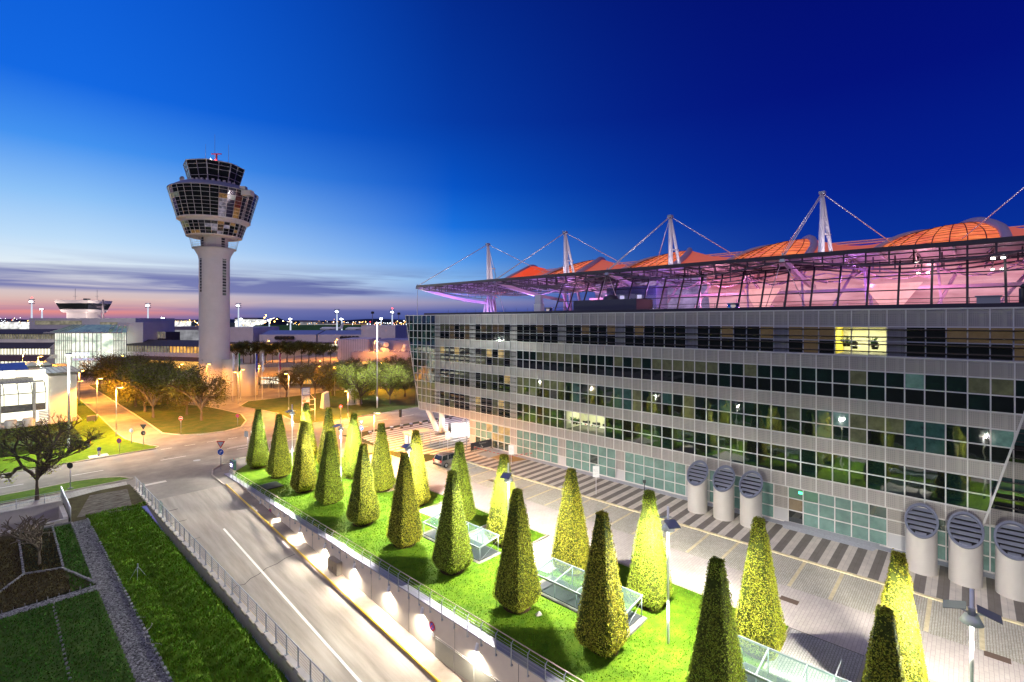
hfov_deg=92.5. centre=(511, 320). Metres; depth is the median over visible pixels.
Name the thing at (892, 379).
window
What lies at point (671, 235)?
mast
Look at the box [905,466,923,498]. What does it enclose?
window
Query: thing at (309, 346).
leafy tree
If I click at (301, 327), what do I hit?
roof
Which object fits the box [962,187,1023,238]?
mast
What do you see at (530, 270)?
roof arch
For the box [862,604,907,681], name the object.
topiary tree
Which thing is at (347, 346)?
plant building
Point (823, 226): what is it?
mast
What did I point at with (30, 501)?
metal fence
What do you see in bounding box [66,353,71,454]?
lamp mast
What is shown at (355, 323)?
building
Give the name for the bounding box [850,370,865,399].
window
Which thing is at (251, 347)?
leafy tree
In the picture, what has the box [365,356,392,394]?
leafy tree
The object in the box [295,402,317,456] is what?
topiary tree
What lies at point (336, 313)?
floodlight mast
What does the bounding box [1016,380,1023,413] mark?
window
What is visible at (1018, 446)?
window
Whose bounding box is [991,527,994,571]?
window
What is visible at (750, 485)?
exhaust shaft
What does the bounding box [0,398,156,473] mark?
island grass
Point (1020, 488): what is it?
window
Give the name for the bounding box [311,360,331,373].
leafy tree
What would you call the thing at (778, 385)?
window
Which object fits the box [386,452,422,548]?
topiary tree
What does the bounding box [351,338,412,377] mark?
service building
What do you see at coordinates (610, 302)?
plant screen
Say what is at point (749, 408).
window
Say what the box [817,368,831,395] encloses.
window
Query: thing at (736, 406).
window
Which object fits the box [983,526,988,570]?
window
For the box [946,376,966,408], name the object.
window
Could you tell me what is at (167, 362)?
leafy tree
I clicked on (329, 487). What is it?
topiary tree
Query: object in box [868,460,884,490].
window
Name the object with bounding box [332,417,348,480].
pole lamp
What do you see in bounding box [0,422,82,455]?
hedge
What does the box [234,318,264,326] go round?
building
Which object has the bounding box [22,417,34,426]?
vent stub
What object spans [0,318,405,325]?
distant lamps
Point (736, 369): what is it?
window
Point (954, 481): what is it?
window
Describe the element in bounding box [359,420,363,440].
road sign
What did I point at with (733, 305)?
roof vent
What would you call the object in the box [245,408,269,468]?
topiary tree
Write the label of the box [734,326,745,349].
window
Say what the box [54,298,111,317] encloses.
apron tower
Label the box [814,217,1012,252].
roof vault
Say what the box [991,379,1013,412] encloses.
window
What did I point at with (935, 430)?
window
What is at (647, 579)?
topiary tree
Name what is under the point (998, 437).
window
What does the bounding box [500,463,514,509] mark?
pole lamp
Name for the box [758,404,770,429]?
window
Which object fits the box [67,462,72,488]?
road sign
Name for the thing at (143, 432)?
road sign
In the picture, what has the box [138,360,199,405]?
leafy tree
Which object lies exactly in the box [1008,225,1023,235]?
roof vault
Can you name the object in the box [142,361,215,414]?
leafy tree
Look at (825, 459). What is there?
window
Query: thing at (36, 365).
parking building
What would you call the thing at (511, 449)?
info sign
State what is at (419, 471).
topiary tree
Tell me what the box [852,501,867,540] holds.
window
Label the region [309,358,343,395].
leafy tree
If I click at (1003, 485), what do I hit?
window
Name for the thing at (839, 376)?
window
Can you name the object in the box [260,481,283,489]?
cover plate
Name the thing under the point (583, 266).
roof vault
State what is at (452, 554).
topiary tree
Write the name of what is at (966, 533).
exhaust shaft
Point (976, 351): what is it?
window
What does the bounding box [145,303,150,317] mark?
floodlight mast
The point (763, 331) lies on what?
window
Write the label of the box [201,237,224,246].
neck window
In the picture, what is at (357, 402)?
pillar
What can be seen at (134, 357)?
leafy tree
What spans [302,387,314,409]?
direction board
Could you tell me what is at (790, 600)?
drain grate
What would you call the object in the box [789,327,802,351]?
window
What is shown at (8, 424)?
vent stub
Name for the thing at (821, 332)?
window
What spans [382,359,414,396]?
leafy tree
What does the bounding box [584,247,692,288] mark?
roof vault
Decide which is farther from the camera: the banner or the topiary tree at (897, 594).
the banner
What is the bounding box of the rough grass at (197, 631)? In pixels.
[62,484,289,681]
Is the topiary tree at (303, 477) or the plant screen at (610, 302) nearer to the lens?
the topiary tree at (303, 477)
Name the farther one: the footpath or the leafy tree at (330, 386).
the leafy tree at (330, 386)
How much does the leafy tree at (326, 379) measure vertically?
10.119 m
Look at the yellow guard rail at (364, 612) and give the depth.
37.41 m
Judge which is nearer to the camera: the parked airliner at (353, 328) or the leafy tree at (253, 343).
the leafy tree at (253, 343)
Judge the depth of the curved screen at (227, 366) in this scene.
123.45 m
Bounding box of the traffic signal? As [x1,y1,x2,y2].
[399,409,401,423]
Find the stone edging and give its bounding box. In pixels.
[0,518,173,681]
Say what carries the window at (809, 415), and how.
in the office building at (863, 428)
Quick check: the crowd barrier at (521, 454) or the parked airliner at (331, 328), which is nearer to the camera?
the crowd barrier at (521, 454)
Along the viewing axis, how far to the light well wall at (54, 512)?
47.73 m
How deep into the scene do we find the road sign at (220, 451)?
62.41 m
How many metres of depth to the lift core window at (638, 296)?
79.40 m
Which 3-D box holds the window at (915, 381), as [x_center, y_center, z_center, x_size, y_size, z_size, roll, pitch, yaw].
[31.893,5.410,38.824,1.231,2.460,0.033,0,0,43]
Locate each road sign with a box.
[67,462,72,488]
[116,438,121,452]
[140,424,146,444]
[217,441,224,454]
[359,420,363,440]
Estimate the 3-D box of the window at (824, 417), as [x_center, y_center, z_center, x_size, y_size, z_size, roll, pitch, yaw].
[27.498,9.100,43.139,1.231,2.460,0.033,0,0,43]
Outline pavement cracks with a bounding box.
[163,418,358,607]
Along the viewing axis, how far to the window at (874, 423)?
40.53 m
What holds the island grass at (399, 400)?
on the road at (184, 474)
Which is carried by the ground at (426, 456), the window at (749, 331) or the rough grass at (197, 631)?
the rough grass at (197, 631)
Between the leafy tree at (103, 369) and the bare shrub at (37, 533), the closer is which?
the bare shrub at (37, 533)
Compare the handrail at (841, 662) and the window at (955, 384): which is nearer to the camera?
the handrail at (841, 662)
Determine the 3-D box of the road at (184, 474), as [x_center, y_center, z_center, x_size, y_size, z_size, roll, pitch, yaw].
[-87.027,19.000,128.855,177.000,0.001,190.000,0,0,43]
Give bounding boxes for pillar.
[320,391,329,408]
[347,389,354,404]
[355,389,362,403]
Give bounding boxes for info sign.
[445,431,449,439]
[509,444,513,463]
[593,466,598,476]
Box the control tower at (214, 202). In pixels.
[167,149,258,395]
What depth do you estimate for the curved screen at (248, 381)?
123.28 m
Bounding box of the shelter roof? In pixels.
[44,363,67,366]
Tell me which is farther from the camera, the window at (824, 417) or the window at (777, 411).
the window at (777, 411)
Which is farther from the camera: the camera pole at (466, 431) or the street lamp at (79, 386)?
the street lamp at (79, 386)
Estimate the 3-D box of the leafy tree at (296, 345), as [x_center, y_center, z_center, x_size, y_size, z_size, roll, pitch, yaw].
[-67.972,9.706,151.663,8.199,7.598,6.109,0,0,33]
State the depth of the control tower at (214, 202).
122.63 m
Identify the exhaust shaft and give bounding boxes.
[687,460,707,513]
[712,465,734,521]
[739,470,762,528]
[904,503,938,576]
[947,511,984,588]
[993,521,1023,601]
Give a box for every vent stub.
[4,419,16,428]
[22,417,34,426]
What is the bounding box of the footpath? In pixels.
[0,482,127,510]
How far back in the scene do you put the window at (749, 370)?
47.46 m
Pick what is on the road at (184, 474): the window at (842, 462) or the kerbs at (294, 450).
the kerbs at (294, 450)
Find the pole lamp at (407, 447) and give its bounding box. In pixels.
[400,436,414,453]
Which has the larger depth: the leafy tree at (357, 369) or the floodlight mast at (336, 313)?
the floodlight mast at (336, 313)
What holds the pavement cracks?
on the ramp road at (363, 648)
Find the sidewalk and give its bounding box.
[464,448,1023,622]
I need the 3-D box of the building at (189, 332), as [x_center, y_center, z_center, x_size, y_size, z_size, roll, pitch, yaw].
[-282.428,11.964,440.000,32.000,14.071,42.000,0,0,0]
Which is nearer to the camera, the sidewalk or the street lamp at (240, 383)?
the sidewalk
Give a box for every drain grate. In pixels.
[779,595,799,604]
[984,651,1011,664]
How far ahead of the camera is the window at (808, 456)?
44.00 m
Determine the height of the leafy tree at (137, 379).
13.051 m
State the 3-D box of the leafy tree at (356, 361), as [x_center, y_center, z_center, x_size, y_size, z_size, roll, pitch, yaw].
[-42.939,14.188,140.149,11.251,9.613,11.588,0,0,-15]
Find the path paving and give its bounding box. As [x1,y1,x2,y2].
[389,485,863,681]
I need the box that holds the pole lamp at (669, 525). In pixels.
[656,506,680,643]
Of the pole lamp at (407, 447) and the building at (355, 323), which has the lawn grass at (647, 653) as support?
the pole lamp at (407, 447)
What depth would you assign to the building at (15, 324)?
903.65 m
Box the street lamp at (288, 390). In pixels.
[284,373,288,412]
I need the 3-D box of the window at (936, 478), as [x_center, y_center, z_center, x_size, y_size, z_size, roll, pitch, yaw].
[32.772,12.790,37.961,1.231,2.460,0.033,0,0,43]
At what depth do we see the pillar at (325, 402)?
105.98 m
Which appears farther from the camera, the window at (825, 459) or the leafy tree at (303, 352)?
the leafy tree at (303, 352)
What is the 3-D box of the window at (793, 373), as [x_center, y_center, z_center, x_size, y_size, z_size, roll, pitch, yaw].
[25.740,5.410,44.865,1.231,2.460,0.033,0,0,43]
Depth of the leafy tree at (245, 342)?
157.86 m
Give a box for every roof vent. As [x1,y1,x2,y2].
[544,307,551,310]
[727,303,739,307]
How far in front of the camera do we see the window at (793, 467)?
44.84 m
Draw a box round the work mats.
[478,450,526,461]
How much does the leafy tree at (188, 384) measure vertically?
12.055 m
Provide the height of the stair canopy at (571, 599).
1.530 m
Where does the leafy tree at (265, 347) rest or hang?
on the forecourt deck
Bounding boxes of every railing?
[229,468,583,681]
[443,436,463,446]
[448,296,1018,312]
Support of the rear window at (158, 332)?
in the terminal wing
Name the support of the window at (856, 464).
in the office building at (863, 428)
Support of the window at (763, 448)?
in the office building at (863, 428)
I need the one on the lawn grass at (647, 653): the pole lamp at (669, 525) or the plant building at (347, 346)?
the pole lamp at (669, 525)
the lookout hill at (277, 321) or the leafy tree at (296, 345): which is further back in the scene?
the lookout hill at (277, 321)
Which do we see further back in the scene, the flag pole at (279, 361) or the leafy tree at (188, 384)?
the flag pole at (279, 361)
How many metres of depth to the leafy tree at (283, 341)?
157.16 m
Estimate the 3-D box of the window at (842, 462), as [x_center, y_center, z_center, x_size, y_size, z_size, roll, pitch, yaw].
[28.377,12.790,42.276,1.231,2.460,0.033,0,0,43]
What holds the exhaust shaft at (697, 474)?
on the sidewalk
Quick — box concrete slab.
[88,453,108,458]
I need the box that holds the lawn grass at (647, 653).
[232,451,929,681]
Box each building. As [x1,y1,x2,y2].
[0,318,174,369]
[0,320,8,328]
[0,361,51,384]
[0,362,82,428]
[8,320,28,328]
[175,320,191,325]
[175,326,198,339]
[230,325,406,362]
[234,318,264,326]
[299,321,321,324]
[316,322,338,324]
[338,338,380,359]
[344,323,367,324]
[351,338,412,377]
[405,307,1023,573]
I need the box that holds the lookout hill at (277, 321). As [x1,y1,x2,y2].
[248,315,292,325]
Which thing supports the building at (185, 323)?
on the ground at (426, 456)
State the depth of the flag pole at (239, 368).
117.85 m
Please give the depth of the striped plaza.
79.47 m
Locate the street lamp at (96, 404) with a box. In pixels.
[96,378,102,419]
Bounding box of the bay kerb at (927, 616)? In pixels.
[426,461,1023,650]
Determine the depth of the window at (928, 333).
38.85 m
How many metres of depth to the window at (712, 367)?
58.19 m
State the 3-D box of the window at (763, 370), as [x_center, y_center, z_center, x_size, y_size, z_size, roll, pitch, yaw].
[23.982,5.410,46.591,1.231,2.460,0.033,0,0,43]
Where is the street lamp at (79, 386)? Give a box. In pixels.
[79,370,84,402]
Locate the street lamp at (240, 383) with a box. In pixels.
[240,369,244,401]
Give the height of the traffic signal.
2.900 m
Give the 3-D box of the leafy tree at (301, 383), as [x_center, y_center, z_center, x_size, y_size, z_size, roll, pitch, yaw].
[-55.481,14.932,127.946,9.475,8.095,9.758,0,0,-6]
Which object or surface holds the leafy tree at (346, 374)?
on the island grass at (399, 400)
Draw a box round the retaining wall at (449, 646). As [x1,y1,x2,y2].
[224,473,562,681]
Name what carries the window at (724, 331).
in the office building at (863, 428)
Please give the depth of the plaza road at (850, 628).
31.67 m
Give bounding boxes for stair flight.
[38,403,50,424]
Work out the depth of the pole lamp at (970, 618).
19.85 m
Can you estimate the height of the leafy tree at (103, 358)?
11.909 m
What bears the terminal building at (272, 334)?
on the ground at (426, 456)
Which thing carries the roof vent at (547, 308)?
on the office building at (863, 428)
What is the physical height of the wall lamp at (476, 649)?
0.420 m
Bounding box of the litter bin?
[448,423,451,432]
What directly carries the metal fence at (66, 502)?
on the rough grass at (197, 631)
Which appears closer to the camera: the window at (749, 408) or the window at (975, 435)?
the window at (975, 435)
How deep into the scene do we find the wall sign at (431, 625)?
32.32 m
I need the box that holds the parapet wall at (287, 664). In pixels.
[133,486,314,681]
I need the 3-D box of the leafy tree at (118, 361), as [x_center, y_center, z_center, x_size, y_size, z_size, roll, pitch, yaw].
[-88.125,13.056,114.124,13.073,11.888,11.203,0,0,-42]
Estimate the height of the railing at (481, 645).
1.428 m
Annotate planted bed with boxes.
[0,524,135,681]
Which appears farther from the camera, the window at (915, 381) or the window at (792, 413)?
the window at (792, 413)
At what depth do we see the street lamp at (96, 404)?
93.09 m
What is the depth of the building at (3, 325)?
900.00 m
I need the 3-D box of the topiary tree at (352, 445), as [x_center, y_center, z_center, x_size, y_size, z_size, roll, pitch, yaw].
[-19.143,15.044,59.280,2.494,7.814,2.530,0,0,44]
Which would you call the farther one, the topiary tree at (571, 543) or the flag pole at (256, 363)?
the flag pole at (256, 363)
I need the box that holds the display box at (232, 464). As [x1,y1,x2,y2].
[230,459,235,474]
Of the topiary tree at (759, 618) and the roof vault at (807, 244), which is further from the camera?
the roof vault at (807, 244)
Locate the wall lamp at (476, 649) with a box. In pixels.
[474,643,478,651]
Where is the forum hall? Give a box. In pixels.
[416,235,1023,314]
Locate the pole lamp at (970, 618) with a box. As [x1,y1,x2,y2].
[943,588,1002,681]
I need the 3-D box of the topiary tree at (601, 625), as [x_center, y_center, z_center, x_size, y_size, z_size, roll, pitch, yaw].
[5.198,14.962,28.331,2.626,7.978,2.568,0,0,42]
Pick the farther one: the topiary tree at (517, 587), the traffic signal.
the traffic signal
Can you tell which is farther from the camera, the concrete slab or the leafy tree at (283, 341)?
the leafy tree at (283, 341)
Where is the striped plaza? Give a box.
[362,416,470,454]
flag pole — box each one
[232,354,234,400]
[238,352,240,398]
[255,353,257,399]
[262,353,264,371]
[279,353,280,370]
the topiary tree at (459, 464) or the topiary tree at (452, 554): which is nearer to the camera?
the topiary tree at (452, 554)
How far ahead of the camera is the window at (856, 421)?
41.39 m
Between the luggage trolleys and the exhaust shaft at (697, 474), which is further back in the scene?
the luggage trolleys
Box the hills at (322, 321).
[191,321,404,322]
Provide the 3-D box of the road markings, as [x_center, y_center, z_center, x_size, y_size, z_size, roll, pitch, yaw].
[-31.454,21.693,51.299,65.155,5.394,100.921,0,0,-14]
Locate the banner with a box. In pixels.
[471,439,491,450]
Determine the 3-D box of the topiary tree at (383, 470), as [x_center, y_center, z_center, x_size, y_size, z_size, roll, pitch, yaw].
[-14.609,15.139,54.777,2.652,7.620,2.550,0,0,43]
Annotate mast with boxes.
[29,297,34,317]
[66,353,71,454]
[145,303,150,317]
[236,303,240,326]
[334,309,339,329]
[376,322,378,407]
[415,243,545,314]
[488,231,629,310]
[599,215,740,299]
[766,191,895,306]
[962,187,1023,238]
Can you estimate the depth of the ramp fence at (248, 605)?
32.82 m
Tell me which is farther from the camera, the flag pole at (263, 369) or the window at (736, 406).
the flag pole at (263, 369)
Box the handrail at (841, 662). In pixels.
[834,658,842,681]
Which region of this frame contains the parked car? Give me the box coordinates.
[433,451,453,467]
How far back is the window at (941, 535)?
38.60 m
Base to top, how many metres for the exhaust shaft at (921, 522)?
4.831 m
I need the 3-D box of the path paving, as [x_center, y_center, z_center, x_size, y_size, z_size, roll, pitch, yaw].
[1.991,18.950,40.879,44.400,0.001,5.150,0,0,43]
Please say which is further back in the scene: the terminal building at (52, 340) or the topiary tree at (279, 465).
the terminal building at (52, 340)
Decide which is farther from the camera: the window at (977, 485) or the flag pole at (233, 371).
the flag pole at (233, 371)
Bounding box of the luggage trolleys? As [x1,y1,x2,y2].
[435,428,444,435]
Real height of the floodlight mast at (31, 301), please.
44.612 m
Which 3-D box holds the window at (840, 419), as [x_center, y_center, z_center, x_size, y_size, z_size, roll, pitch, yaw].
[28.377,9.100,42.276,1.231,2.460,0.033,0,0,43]
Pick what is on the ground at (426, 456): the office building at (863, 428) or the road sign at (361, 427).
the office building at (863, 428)
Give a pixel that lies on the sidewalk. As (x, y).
(874, 564)
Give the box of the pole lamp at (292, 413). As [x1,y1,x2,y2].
[285,404,299,465]
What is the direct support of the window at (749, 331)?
in the office building at (863, 428)
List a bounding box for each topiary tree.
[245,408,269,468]
[265,413,291,478]
[290,420,316,493]
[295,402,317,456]
[314,431,344,504]
[316,407,339,464]
[341,413,361,478]
[345,443,380,526]
[371,422,395,492]
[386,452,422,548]
[409,429,430,506]
[431,470,473,575]
[450,441,475,521]
[484,454,514,546]
[492,488,542,613]
[550,467,590,575]
[573,509,629,658]
[625,489,673,611]
[686,556,746,681]
[735,516,786,660]
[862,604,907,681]
[880,548,927,681]
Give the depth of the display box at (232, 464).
60.28 m
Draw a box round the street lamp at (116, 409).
[116,387,122,436]
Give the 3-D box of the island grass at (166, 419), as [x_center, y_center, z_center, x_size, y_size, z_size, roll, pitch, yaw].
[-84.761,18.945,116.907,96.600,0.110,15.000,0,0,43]
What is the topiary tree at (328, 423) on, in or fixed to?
on the lawn grass at (647, 653)
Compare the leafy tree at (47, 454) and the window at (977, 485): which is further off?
the leafy tree at (47, 454)
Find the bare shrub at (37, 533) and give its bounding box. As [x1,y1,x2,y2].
[0,514,55,564]
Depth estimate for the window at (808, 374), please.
44.00 m
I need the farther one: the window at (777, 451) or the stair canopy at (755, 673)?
the window at (777, 451)
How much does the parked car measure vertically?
1.716 m
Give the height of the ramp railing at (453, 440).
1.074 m
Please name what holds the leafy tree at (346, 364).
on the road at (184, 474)
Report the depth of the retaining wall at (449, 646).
32.79 m
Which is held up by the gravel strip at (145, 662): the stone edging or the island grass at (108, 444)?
the stone edging
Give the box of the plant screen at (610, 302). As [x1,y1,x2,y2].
[573,295,652,310]
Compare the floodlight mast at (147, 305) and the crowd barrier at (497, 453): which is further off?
the floodlight mast at (147, 305)
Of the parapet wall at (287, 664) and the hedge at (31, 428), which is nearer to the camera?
the parapet wall at (287, 664)
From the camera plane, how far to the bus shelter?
72.73 m
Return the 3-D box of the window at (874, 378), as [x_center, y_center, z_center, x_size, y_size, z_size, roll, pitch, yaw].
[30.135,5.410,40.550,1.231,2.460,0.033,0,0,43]
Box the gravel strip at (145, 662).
[0,489,168,681]
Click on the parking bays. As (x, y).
(1006, 639)
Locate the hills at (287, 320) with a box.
[0,319,405,321]
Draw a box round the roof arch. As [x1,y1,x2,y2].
[495,265,544,297]
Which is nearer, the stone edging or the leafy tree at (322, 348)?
the stone edging
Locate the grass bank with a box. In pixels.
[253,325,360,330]
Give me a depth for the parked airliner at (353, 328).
538.28 m
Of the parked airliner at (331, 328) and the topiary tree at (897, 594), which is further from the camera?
the parked airliner at (331, 328)
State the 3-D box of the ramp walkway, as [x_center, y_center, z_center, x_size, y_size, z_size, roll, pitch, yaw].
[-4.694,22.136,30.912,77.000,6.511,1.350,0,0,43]
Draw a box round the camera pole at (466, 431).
[462,418,466,449]
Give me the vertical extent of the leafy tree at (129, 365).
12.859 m
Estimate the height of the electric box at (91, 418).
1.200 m
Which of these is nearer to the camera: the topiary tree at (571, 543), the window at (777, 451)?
the topiary tree at (571, 543)
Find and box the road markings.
[2,415,408,681]
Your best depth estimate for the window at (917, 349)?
39.63 m
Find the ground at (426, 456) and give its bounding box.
[0,322,863,676]
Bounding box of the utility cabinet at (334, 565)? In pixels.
[328,556,341,575]
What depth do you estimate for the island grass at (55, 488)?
55.22 m
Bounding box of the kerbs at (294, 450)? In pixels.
[0,384,936,681]
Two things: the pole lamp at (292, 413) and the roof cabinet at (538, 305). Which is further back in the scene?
the roof cabinet at (538, 305)
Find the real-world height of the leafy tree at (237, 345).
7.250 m
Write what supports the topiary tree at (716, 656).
on the lawn grass at (647, 653)
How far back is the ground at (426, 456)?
70.92 m
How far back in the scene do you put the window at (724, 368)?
49.19 m
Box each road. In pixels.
[0,364,448,500]
[152,485,431,681]
[369,455,1023,681]
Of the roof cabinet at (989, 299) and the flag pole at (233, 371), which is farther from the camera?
the flag pole at (233, 371)
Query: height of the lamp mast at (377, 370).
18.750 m
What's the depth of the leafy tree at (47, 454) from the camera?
51.59 m
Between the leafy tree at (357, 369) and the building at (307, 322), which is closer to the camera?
the leafy tree at (357, 369)
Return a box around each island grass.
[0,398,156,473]
[0,477,127,502]
[90,384,244,433]
[241,382,418,422]
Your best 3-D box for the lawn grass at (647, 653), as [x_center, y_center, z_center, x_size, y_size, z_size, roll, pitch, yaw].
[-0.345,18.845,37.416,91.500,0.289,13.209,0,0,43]
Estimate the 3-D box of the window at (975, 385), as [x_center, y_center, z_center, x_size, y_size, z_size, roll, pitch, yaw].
[34.530,5.410,36.235,1.231,2.460,0.033,0,0,43]
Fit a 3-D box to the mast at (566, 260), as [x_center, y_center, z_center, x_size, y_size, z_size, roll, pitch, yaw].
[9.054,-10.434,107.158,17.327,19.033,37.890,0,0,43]
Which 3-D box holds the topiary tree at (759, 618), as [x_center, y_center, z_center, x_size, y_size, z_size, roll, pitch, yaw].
[14.174,15.101,28.136,2.566,7.697,2.660,0,0,42]
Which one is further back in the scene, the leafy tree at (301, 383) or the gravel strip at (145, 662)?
the leafy tree at (301, 383)
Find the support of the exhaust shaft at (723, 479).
on the sidewalk
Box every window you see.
[158,332,164,337]
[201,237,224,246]
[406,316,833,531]
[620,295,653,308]
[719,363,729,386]
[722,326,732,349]
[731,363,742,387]
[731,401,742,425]
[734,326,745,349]
[744,364,756,389]
[744,402,756,427]
[747,326,758,350]
[758,365,770,390]
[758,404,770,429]
[758,442,770,468]
[761,326,772,350]
[772,366,784,391]
[772,405,784,431]
[772,444,784,471]
[786,367,799,393]
[786,407,799,433]
[786,447,799,474]
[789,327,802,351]
[801,368,815,394]
[801,408,815,435]
[801,449,815,477]
[804,327,817,352]
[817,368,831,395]
[817,410,831,438]
[817,452,831,480]
[819,327,833,353]
[833,369,848,397]
[833,412,848,440]
[833,454,848,483]
[835,497,850,535]
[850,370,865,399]
[850,414,865,443]
[850,457,865,487]
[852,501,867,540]
[868,372,884,400]
[868,416,884,445]
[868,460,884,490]
[870,505,885,544]
[886,373,903,402]
[886,418,903,448]
[886,463,903,494]
[905,374,923,404]
[905,420,923,451]
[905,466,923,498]
[907,327,924,356]
[925,375,944,406]
[925,422,944,454]
[925,469,944,502]
[926,328,944,357]
[938,519,944,559]
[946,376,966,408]
[946,424,966,457]
[946,473,966,506]
[947,328,966,358]
[968,328,988,359]
[968,377,989,410]
[968,427,989,461]
[968,476,989,510]
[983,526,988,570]
[991,328,1012,360]
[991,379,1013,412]
[991,429,1013,463]
[991,477,1012,511]
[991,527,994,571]
[1014,328,1023,360]
[1014,429,1023,462]
[1014,479,1023,513]
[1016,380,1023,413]
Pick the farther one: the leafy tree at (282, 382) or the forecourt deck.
the forecourt deck
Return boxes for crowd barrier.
[474,446,489,457]
[489,450,509,461]
[510,452,532,462]
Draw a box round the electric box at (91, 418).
[87,415,95,422]
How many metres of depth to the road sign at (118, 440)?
70.20 m
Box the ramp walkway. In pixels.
[224,482,463,681]
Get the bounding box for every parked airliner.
[320,322,343,329]
[345,323,369,329]
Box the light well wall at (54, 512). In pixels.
[0,500,67,536]
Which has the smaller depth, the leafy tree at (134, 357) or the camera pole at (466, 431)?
the camera pole at (466, 431)
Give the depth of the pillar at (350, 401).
110.07 m
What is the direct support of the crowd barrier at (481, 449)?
on the sidewalk
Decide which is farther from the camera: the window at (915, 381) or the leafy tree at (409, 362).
the leafy tree at (409, 362)
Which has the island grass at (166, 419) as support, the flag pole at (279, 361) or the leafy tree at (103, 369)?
the leafy tree at (103, 369)
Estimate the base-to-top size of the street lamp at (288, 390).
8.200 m
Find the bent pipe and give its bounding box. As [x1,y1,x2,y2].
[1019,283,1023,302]
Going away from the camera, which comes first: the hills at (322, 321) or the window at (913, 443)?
the window at (913, 443)
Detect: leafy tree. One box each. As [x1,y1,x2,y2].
[0,410,105,499]
[76,352,124,387]
[86,351,135,391]
[87,349,139,396]
[97,353,160,401]
[100,357,172,411]
[102,359,185,417]
[110,351,163,367]
[115,352,164,406]
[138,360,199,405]
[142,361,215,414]
[143,356,189,394]
[149,359,188,403]
[157,362,231,420]
[230,341,243,356]
[232,340,249,362]
[238,342,260,362]
[246,340,265,362]
[257,342,273,362]
[265,369,300,396]
[269,341,289,355]
[276,364,312,393]
[281,340,294,361]
[281,341,301,362]
[290,359,336,398]
[294,340,307,361]
[302,340,317,361]
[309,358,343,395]
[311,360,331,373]
[313,342,332,362]
[321,359,351,389]
[326,343,339,360]
[327,358,367,392]
[331,359,385,405]
[344,355,378,385]
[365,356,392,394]
[368,364,414,403]
[376,352,407,384]
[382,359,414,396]
[395,353,413,387]
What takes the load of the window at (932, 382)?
in the office building at (863, 428)
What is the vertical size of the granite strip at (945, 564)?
0.030 m
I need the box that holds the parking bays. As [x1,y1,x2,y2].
[425,460,1023,664]
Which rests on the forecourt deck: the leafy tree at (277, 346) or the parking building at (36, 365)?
the leafy tree at (277, 346)
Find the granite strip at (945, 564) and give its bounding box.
[467,443,994,578]
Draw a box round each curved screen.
[222,358,242,395]
[237,364,257,396]
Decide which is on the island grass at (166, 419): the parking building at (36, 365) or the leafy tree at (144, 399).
the leafy tree at (144, 399)
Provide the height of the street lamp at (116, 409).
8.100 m
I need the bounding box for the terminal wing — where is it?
[126,332,198,371]
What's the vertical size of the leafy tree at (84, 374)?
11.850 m
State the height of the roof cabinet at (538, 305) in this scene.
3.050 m
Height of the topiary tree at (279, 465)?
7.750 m
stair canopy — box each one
[422,514,500,563]
[536,557,646,635]
[737,635,850,681]
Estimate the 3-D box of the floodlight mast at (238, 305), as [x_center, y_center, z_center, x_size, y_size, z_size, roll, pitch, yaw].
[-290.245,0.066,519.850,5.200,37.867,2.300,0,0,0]
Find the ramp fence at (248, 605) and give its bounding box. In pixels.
[135,477,331,681]
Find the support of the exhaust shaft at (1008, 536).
on the sidewalk
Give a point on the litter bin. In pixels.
(450, 427)
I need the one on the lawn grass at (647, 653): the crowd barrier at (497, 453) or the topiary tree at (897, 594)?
the topiary tree at (897, 594)
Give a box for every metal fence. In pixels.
[0,491,58,508]
[61,486,70,520]
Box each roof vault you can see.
[501,257,605,292]
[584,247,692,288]
[681,235,817,263]
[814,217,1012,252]
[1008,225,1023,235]
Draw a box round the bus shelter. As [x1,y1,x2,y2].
[403,428,432,448]
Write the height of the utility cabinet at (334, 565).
1.250 m
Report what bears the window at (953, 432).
in the office building at (863, 428)
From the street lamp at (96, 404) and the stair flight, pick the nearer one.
the stair flight
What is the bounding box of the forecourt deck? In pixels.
[243,351,412,385]
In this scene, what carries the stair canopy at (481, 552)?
on the lawn grass at (647, 653)
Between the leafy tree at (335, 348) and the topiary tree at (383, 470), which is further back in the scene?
the leafy tree at (335, 348)
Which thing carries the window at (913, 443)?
in the office building at (863, 428)
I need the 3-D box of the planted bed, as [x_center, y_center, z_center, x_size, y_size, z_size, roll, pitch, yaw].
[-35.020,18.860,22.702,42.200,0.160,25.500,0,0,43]
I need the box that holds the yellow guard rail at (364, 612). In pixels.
[226,484,440,681]
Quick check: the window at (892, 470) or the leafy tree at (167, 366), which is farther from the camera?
the leafy tree at (167, 366)
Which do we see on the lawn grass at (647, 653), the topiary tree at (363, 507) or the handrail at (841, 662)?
the topiary tree at (363, 507)
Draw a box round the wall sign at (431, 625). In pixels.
[429,621,434,636]
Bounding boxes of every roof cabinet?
[534,295,543,310]
[975,295,1001,303]
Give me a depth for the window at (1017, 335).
35.72 m
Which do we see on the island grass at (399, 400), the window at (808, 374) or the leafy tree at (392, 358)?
the leafy tree at (392, 358)

